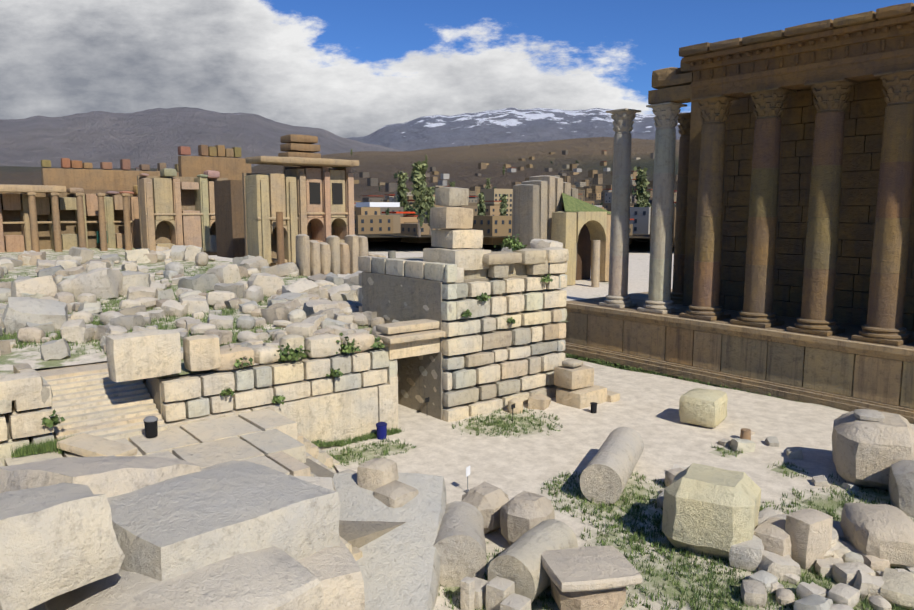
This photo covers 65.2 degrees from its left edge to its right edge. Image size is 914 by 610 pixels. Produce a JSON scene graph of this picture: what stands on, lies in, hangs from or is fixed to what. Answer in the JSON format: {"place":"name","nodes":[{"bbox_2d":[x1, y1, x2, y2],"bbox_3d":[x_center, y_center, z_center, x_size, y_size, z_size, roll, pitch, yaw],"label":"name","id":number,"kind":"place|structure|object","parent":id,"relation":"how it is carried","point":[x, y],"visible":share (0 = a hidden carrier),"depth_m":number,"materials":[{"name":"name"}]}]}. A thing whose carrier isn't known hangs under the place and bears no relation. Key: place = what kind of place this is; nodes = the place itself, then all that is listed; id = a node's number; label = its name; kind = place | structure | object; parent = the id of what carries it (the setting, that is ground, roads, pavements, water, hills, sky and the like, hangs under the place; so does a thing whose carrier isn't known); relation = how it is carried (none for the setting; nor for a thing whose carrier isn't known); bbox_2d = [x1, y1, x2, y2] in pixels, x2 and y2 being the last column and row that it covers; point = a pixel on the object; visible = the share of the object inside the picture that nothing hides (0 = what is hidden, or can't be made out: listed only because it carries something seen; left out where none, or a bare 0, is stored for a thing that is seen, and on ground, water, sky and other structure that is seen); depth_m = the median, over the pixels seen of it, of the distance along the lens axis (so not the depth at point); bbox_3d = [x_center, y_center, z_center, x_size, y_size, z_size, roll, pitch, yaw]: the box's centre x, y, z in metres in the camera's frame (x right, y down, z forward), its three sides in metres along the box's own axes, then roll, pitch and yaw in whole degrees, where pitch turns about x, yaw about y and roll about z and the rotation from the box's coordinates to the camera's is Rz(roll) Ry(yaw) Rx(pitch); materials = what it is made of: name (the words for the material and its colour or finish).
{"place":"outdoors","nodes":[
{"label":"outdoors","id":0,"kind":"place"},
{"bbox_2d":[0,248,567,377],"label":"terrace","id":1,"kind":"structure","parent":0,"point":[30,356],"depth_m":51.32,"materials":[{"name":"stone"}]},
{"bbox_2d":[0,134,385,276],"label":"great court ruins","id":2,"kind":"object","parent":1,"relation":"on","point":[236,206],"visible":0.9,"depth_m":127.07,"materials":[{"name":"stone"}]},
{"bbox_2d":[96,231,107,242],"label":"green door","id":3,"kind":"structure","parent":2,"relation":"attached to","point":[98,237],"depth_m":135.11,"materials":[{"name":"teal"}]},
{"bbox_2d":[309,182,342,203],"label":"windows","id":4,"kind":"structure","parent":2,"relation":"attached to","point":[337,193],"depth_m":111.57,"materials":[{"name":"black"}]},
{"bbox_2d":[0,239,562,360],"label":"rubble stones","id":5,"kind":"object","parent":1,"relation":"on","point":[39,306],"visible":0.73,"depth_m":59.83,"materials":[{"name":"beige stone"}]},
{"bbox_2d":[209,235,395,257],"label":"column stumps","id":6,"kind":"object","parent":1,"relation":"on","point":[213,246],"depth_m":131.70,"materials":[{"name":"stone"}]},
{"bbox_2d":[0,107,688,238],"bbox_3d":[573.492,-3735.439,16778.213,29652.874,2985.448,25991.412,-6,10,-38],"label":"mountain terrain","id":7,"kind":"structure","parent":0,"point":[458,148],"depth_m":5202.92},
{"bbox_2d":[396,170,408,214],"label":"tree","id":8,"kind":"object","parent":7,"relation":"on","point":[402,190],"visible":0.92,"depth_m":348.67,"materials":[{"name":"green plant"}]},
{"bbox_2d":[135,150,680,246],"bbox_3d":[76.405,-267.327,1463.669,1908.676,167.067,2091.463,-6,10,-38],"label":"town buildings","id":9,"kind":"structure","parent":7,"relation":"on","point":[398,223],"depth_m":319.35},
{"bbox_2d":[354,175,679,232],"bbox_3d":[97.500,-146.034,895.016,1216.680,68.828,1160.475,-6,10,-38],"label":"building windows","id":10,"kind":"structure","parent":9,"relation":"attached to","point":[422,229],"depth_m":281.51,"materials":[{"name":"grey glass"}]},
{"bbox_2d":[406,203,416,214],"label":"tree","id":11,"kind":"object","parent":7,"relation":"on","point":[410,208],"visible":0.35,"depth_m":355.93,"materials":[{"name":"green plant"}]},
{"bbox_2d":[410,161,427,236],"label":"tree","id":12,"kind":"object","parent":7,"relation":"on","point":[418,186],"visible":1,"depth_m":230.61,"materials":[{"name":"green plant"}]},
{"bbox_2d":[425,186,434,234],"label":"tree","id":13,"kind":"object","parent":7,"relation":"on","point":[430,193],"visible":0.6,"depth_m":246.09,"materials":[{"name":"green plant"}]},
{"bbox_2d":[477,192,485,215],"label":"tree","id":14,"kind":"object","parent":7,"relation":"on","point":[481,207],"visible":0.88,"depth_m":325.93,"materials":[{"name":"green plant"}]},
{"bbox_2d":[485,178,490,188],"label":"tree","id":15,"kind":"object","parent":7,"relation":"on","point":[487,186],"visible":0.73,"depth_m":847.00,"materials":[{"name":"green plant"}]},
{"bbox_2d":[499,194,507,215],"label":"tree","id":16,"kind":"object","parent":7,"relation":"on","point":[503,207],"visible":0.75,"depth_m":295.85,"materials":[{"name":"green plant"}]},
{"bbox_2d":[633,166,650,206],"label":"tree","id":17,"kind":"object","parent":7,"relation":"on","point":[642,195],"visible":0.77,"depth_m":297.68,"materials":[{"name":"green plant"}]},
{"bbox_2d":[335,463,455,609],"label":"ground","id":18,"kind":"structure","parent":0,"point":[440,605],"depth_m":24.96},
{"bbox_2d":[0,0,913,137],"label":"sky","id":19,"kind":"structure","parent":0,"point":[343,68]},
{"bbox_2d":[8,353,913,609],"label":"courtyard ground","id":20,"kind":"structure","parent":0,"point":[645,407],"depth_m":39.84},
{"bbox_2d":[0,361,405,609],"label":"stair paving","id":21,"kind":"structure","parent":20,"relation":"on","point":[99,409],"depth_m":33.04,"materials":[{"name":"stone"}]},
{"bbox_2d":[143,416,157,437],"bbox_3d":[-14.429,5.721,33.678,0.660,0.980,0.660,-6,10,-38],"label":"trash can","id":22,"kind":"object","parent":21,"relation":"on","point":[151,426],"visible":1,"depth_m":33.47,"materials":[{"name":"black metal"}]},
{"bbox_2d":[0,455,445,609],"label":"stone blocks","id":23,"kind":"structure","parent":20,"relation":"on","point":[112,532],"depth_m":19.75,"materials":[{"name":"grey stone"}]},
{"bbox_2d":[105,187,619,442],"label":"stone block wall","id":24,"kind":"structure","parent":20,"relation":"on","point":[445,357],"depth_m":45.99,"materials":[{"name":"stone"}]},
{"bbox_2d":[41,234,552,427],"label":"wall plants","id":25,"kind":"object","parent":24,"relation":"on","point":[513,244],"visible":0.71,"depth_m":41.11,"materials":[{"name":"green plant"}]},
{"bbox_2d":[376,422,386,439],"bbox_3d":[-4.492,7.466,42.569,0.680,1.010,0.680,-6,10,-38],"label":"trash can","id":26,"kind":"object","parent":20,"relation":"on","point":[381,427],"visible":0.96,"depth_m":42.34,"materials":[{"name":"blue plastic"}]},
{"bbox_2d":[0,263,913,609],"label":"grass tufts","id":27,"kind":"object","parent":20,"relation":"on","point":[52,447],"visible":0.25,"depth_m":32.23,"materials":[{"name":"green plant"}]},
{"bbox_2d":[463,466,469,492],"bbox_3d":[0.515,8.412,34.479,0.343,1.275,0.300,-6,10,-38],"label":"sign","id":28,"kind":"object","parent":20,"relation":"on","point":[467,474],"visible":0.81,"depth_m":34.45,"materials":[{"name":"white metal"}]},
{"bbox_2d":[511,404,514,422],"bbox_3d":[3.570,6.936,45.630,0.069,1.250,0.400,6,10,39],"label":"plaque sign","id":29,"kind":"object","parent":20,"relation":"on","point":[512,406],"visible":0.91,"depth_m":45.61,"materials":[{"name":"metal"}]},
{"bbox_2d":[590,402,596,412],"bbox_3d":[9.196,6.894,48.023,0.480,0.700,0.480,-6,10,-38],"label":"trash bin","id":30,"kind":"object","parent":20,"relation":"on","point":[593,407],"visible":0.98,"depth_m":47.86,"materials":[{"name":"black metal"}]},
{"bbox_2d":[433,388,913,609],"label":"boulders","id":31,"kind":"object","parent":20,"relation":"on","point":[711,511],"visible":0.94,"depth_m":27.21,"materials":[{"name":"beige stone"}]},
{"bbox_2d":[559,289,913,423],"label":"temple podium","id":32,"kind":"object","parent":20,"relation":"on","point":[846,375],"visible":0.65,"depth_m":55.85,"materials":[{"name":"brown stone"}]},
{"bbox_2d":[599,102,686,313],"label":"columns","id":33,"kind":"structure","parent":32,"relation":"on","point":[659,300],"depth_m":63.56,"materials":[{"name":"grey stone"}]},
{"bbox_2d":[671,68,913,345],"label":"temple columns","id":34,"kind":"structure","parent":32,"relation":"on","point":[883,325],"depth_m":52.56,"materials":[{"name":"brown stone"}]},
{"bbox_2d":[648,3,913,103],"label":"entablature","id":35,"kind":"structure","parent":34,"relation":"on","point":[863,46],"depth_m":51.69,"materials":[{"name":"brown stone"}]},
{"bbox_2d":[208,241,790,400],"bbox_3d":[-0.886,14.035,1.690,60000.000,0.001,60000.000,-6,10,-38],"label":"ground","id":36,"kind":"structure","parent":0,"point":[638,267],"depth_m":182.57,"materials":[{"name":"beige stone"}]},
{"bbox_2d":[512,175,610,286],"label":"ruined archway","id":37,"kind":"object","parent":36,"relation":"on","point":[538,211],"visible":0.62,"depth_m":134.87,"materials":[{"name":"stone"}]},
{"bbox_2d":[562,193,610,213],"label":"grass slope","id":38,"kind":"structure","parent":37,"relation":"on","point":[572,204],"depth_m":136.11,"materials":[{"name":"green plant"}]},
{"bbox_2d":[568,79,913,348],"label":"temple wall","id":39,"kind":"structure","parent":0,"point":[864,110],"depth_m":59.67,"materials":[{"name":"brown stone"}]}
]}

